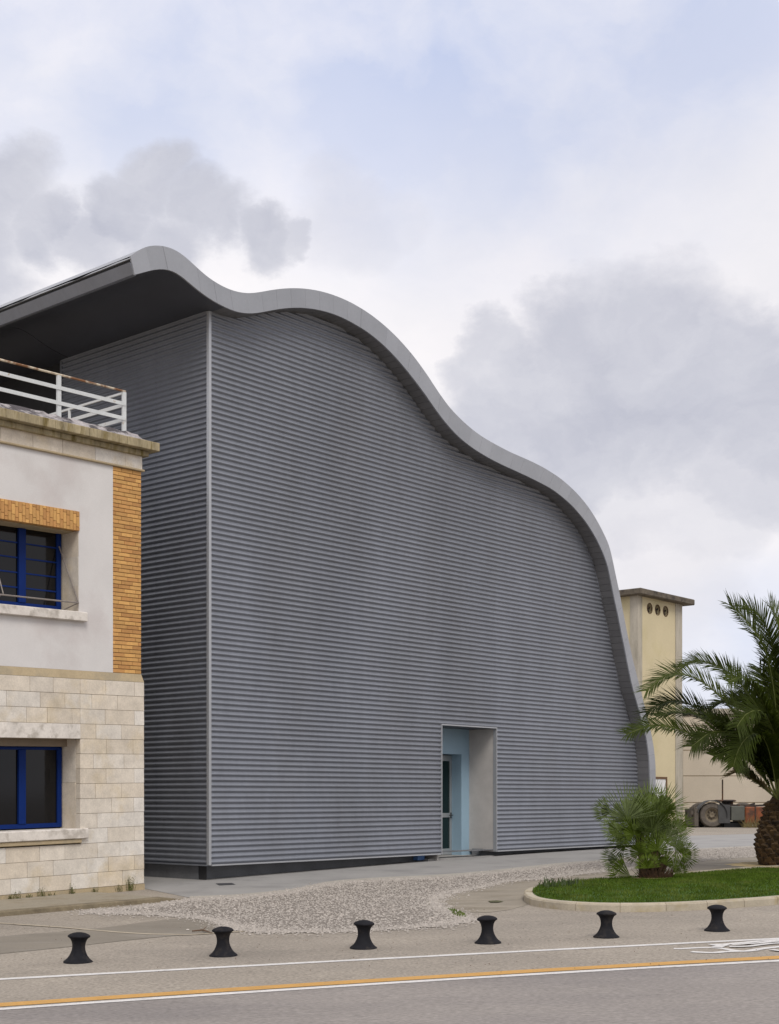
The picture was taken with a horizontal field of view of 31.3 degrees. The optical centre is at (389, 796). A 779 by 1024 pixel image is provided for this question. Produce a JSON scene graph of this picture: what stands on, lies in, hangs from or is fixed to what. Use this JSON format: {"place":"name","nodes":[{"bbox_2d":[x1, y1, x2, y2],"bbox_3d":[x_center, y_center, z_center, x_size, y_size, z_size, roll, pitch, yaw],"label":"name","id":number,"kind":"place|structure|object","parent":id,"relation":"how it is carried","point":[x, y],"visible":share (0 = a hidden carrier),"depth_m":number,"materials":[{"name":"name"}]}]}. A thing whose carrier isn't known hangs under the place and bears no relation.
{"place":"outdoors","nodes":[
{"label":"outdoors","id":0,"kind":"place"},
{"bbox_2d":[0,892,150,909],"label":"pavement","id":1,"kind":"structure","parent":0,"point":[48,900],"depth_m":21.00,"materials":[{"name":"grey concrete"}]},
{"bbox_2d":[0,825,778,1007],"bbox_3d":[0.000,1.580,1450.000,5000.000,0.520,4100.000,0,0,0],"label":"ground","id":2,"kind":"structure","parent":0,"point":[535,927],"depth_m":14.90,"materials":[{"name":"concrete"}]},
{"bbox_2d":[63,932,92,963],"bbox_3d":[-3.200,1.554,14.297,0.300,0.322,0.300,2,0,0],"label":"bollard","id":3,"kind":"object","parent":2,"relation":"on","point":[78,954],"visible":0.98,"depth_m":14.23,"materials":[{"name":"black metal"}]},
{"bbox_2d":[0,358,159,899],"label":"stone building","id":4,"kind":"structure","parent":2,"relation":"on","point":[71,747],"depth_m":22.43,"materials":[{"name":"stone"}]},
{"bbox_2d":[0,525,60,609],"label":"window","id":5,"kind":"structure","parent":4,"relation":"in","point":[30,560],"depth_m":22.24,"materials":[{"name":"blue glass"}]},
{"bbox_2d":[0,746,61,828],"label":"window","id":6,"kind":"structure","parent":4,"relation":"in","point":[30,777],"depth_m":22.25,"materials":[{"name":"blue glass"}]},
{"bbox_2d":[0,897,180,916],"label":"kerb","id":7,"kind":"structure","parent":2,"relation":"on","point":[46,909],"depth_m":20.03,"materials":[{"name":"beige concrete"}]},
{"bbox_2d":[0,918,220,953],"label":"worn patch","id":8,"kind":"object","parent":2,"relation":"on","point":[27,942],"visible":0.87,"depth_m":16.74,"materials":[{"name":"concrete"}]},
{"bbox_2d":[192,926,211,932],"bbox_3d":[-2.282,1.615,16.835,0.202,0.046,0.447,0,0,-17],"label":"twig","id":9,"kind":"object","parent":8,"relation":"on","point":[202,930],"visible":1,"depth_m":16.89,"materials":[{"name":"brown wood"}]},
{"bbox_2d":[1,923,242,934],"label":"pale strip","id":10,"kind":"object","parent":2,"relation":"on","point":[114,931],"visible":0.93,"depth_m":17.04,"materials":[{"name":"grey concrete"}]},
{"bbox_2d":[126,876,135,890],"bbox_3d":[-4.309,1.405,23.098,0.233,0.305,0.125,0,0,12],"label":"weed","id":11,"kind":"object","parent":2,"relation":"on","point":[131,887],"visible":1,"depth_m":23.11,"materials":[{"name":"green plant"}]},
{"bbox_2d":[209,926,237,957],"bbox_3d":[-1.760,1.532,14.682,0.300,0.322,0.300,-1,0,33],"label":"bollard","id":12,"kind":"object","parent":2,"relation":"on","point":[223,949],"visible":1,"depth_m":14.61,"materials":[{"name":"black metal"}]},
{"bbox_2d":[0,246,655,879],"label":"wave roof building","id":13,"kind":"structure","parent":2,"relation":"on","point":[382,616],"depth_m":27.74,"materials":[{"name":"metal"}]},
{"bbox_2d":[442,755,452,854],"bbox_3d":[1.086,0.185,31.875,0.121,2.300,1.140,0,0,41],"label":"door","id":14,"kind":"structure","parent":13,"relation":"in","point":[447,815],"depth_m":32.19,"materials":[{"name":"glass"}]},
{"bbox_2d":[350,920,376,949],"bbox_3d":[-0.281,1.506,15.173,0.300,0.322,0.300,1,1,-25],"label":"bollard","id":15,"kind":"object","parent":2,"relation":"on","point":[363,941],"visible":1,"depth_m":15.10,"materials":[{"name":"black metal"}]},
{"bbox_2d":[0,956,778,1005],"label":"road line","id":16,"kind":"object","parent":2,"relation":"on","point":[355,981],"visible":1,"depth_m":12.76,"materials":[{"name":"paint"}]},
{"bbox_2d":[0,938,778,979],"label":"road line","id":17,"kind":"object","parent":2,"relation":"on","point":[376,958],"visible":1,"depth_m":14.23,"materials":[{"name":"white paint"}]},
{"bbox_2d":[10,915,768,972],"bbox_3d":[-0.635,1.614,16.691,10.379,0.186,6.776,0,0,7],"label":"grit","id":18,"kind":"object","parent":2,"relation":"on","point":[393,942],"visible":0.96,"depth_m":14.58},
{"bbox_2d":[68,846,755,935],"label":"gravel","id":19,"kind":"structure","parent":2,"relation":"on","point":[434,903],"depth_m":20.40,"materials":[{"name":"grey gravel"}]},
{"bbox_2d":[448,908,466,916],"bbox_3d":[0.913,1.548,18.699,0.156,0.054,1.237,0,0,-6],"label":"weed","id":20,"kind":"object","parent":19,"relation":"on","point":[458,912],"visible":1,"depth_m":18.65,"materials":[{"name":"green plant"}]},
{"bbox_2d":[143,834,755,897],"bbox_3d":[6.271,1.445,36.719,33.394,0.257,14.052,0,0,-35],"label":"apron","id":21,"kind":"object","parent":2,"relation":"on","point":[246,883],"visible":0.33,"depth_m":27.27,"materials":[{"name":"concrete"}]},
{"bbox_2d":[216,883,235,884],"bbox_3d":[-2.864,1.522,24.282,0.291,0.010,0.460,0,0,-15],"label":"drain cover","id":22,"kind":"object","parent":21,"relation":"on","point":[225,884],"visible":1,"depth_m":24.19,"materials":[{"name":"metal"}]},
{"bbox_2d":[190,846,754,898],"bbox_3d":[4.359,1.440,30.066,1.372,0.263,22.973,0,0,40],"label":"apron edge","id":23,"kind":"object","parent":2,"relation":"on","point":[453,874],"visible":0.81,"depth_m":25.51,"materials":[{"name":"concrete"}]},
{"bbox_2d":[474,915,500,944],"bbox_3d":[1.094,1.485,15.510,0.300,0.322,0.300,-2,-1,8],"label":"bollard","id":24,"kind":"object","parent":2,"relation":"on","point":[487,936],"visible":1,"depth_m":15.44,"materials":[{"name":"black metal"}]},
{"bbox_2d":[593,910,618,938],"bbox_3d":[2.488,1.461,15.925,0.300,0.322,0.300,0,-1,41],"label":"bollard","id":25,"kind":"object","parent":2,"relation":"on","point":[606,930],"visible":0.99,"depth_m":15.85,"materials":[{"name":"black metal"}]},
{"bbox_2d":[524,865,778,911],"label":"island kerb","id":26,"kind":"structure","parent":2,"relation":"on","point":[531,898],"depth_m":18.99,"materials":[{"name":"concrete"}]},
{"bbox_2d":[532,866,778,902],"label":"grass","id":27,"kind":"structure","parent":26,"relation":"in","point":[751,876],"depth_m":20.79,"materials":[{"name":"green plant"}]},
{"bbox_2d":[538,877,568,888],"bbox_3d":[2.470,1.292,21.213,0.480,0.196,0.441,0,0,22],"label":"leafy tuft","id":28,"kind":"object","parent":27,"relation":"on","point":[553,882],"visible":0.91,"depth_m":21.21,"materials":[{"name":"green plant"}]},
{"bbox_2d":[558,877,583,885],"bbox_3d":[2.795,1.301,21.469,0.336,0.148,0.322,0,0,-15],"label":"leafy tuft","id":29,"kind":"object","parent":27,"relation":"on","point":[571,882],"visible":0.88,"depth_m":21.43,"materials":[{"name":"green plant"}]},
{"bbox_2d":[613,588,778,865],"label":"date palm","id":30,"kind":"object","parent":27,"relation":"on","point":[744,744],"visible":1,"depth_m":26.00,"materials":[{"name":"green plant"}]},
{"bbox_2d":[725,862,778,867],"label":"straw mulch","id":31,"kind":"object","parent":27,"relation":"on","point":[748,864],"visible":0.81,"depth_m":26.58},
{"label":"straw mulch","id":32,"kind":"structure","parent":27,"relation":"on","visible":0},
{"bbox_2d":[591,778,699,878],"bbox_3d":[4.104,0.508,22.832,1.723,1.715,1.451,0,0,-15],"label":"fan palm","id":33,"kind":"object","parent":32,"relation":"on","point":[646,814],"visible":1,"depth_m":22.50,"materials":[{"name":"green plant"}]},
{"bbox_2d":[619,588,694,824],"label":"yellow tower","id":34,"kind":"structure","parent":2,"relation":"on","point":[653,620],"depth_m":59.39,"materials":[{"name":"paint"}]},
{"bbox_2d":[656,777,666,796],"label":"door","id":35,"kind":"structure","parent":34,"relation":"in","point":[663,780],"depth_m":59.42,"materials":[{"name":"white"}]},
{"bbox_2d":[704,905,729,931],"bbox_3d":[3.877,1.436,16.435,0.300,0.322,0.300,0,0,-16],"label":"bollard","id":36,"kind":"object","parent":2,"relation":"on","point":[716,924],"visible":1,"depth_m":16.36,"materials":[{"name":"black metal"}]},
{"bbox_2d":[685,800,763,826],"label":"truck chassis","id":37,"kind":"object","parent":2,"relation":"on","point":[720,814],"visible":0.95,"depth_m":59.98,"materials":[{"name":"metal"}]},
{"bbox_2d":[674,939,778,952],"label":"bicycle marking","id":38,"kind":"object","parent":2,"relation":"on","point":[718,946],"visible":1,"depth_m":14.87,"materials":[{"name":"white paint"}]},
{"bbox_2d":[682,708,774,824],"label":"panel building","id":39,"kind":"structure","parent":2,"relation":"on","point":[702,776],"depth_m":66.00,"materials":[{"name":"concrete"}]},
{"bbox_2d":[739,815,760,827],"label":"dry weeds","id":40,"kind":"object","parent":2,"relation":"on","point":[746,824],"visible":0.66,"depth_m":59.78,"materials":[{"name":"brown plant"}]},
{"bbox_2d":[0,961,778,1023],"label":"road","id":41,"kind":"structure","parent":0,"point":[744,993],"depth_m":11.43,"materials":[{"name":"grey asphalt"}]},
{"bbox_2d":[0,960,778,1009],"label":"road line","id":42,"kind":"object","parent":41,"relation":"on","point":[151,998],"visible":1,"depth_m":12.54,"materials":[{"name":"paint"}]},
{"bbox_2d":[0,0,778,707],"label":"sky","id":43,"kind":"structure","parent":0,"point":[565,212],"materials":[{"name":"white"}]},
{"bbox_2d":[439,857,757,912],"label":"paving","id":44,"kind":"structure","parent":0,"point":[509,896],"depth_m":22.03,"materials":[{"name":"grey concrete"}]}
]}

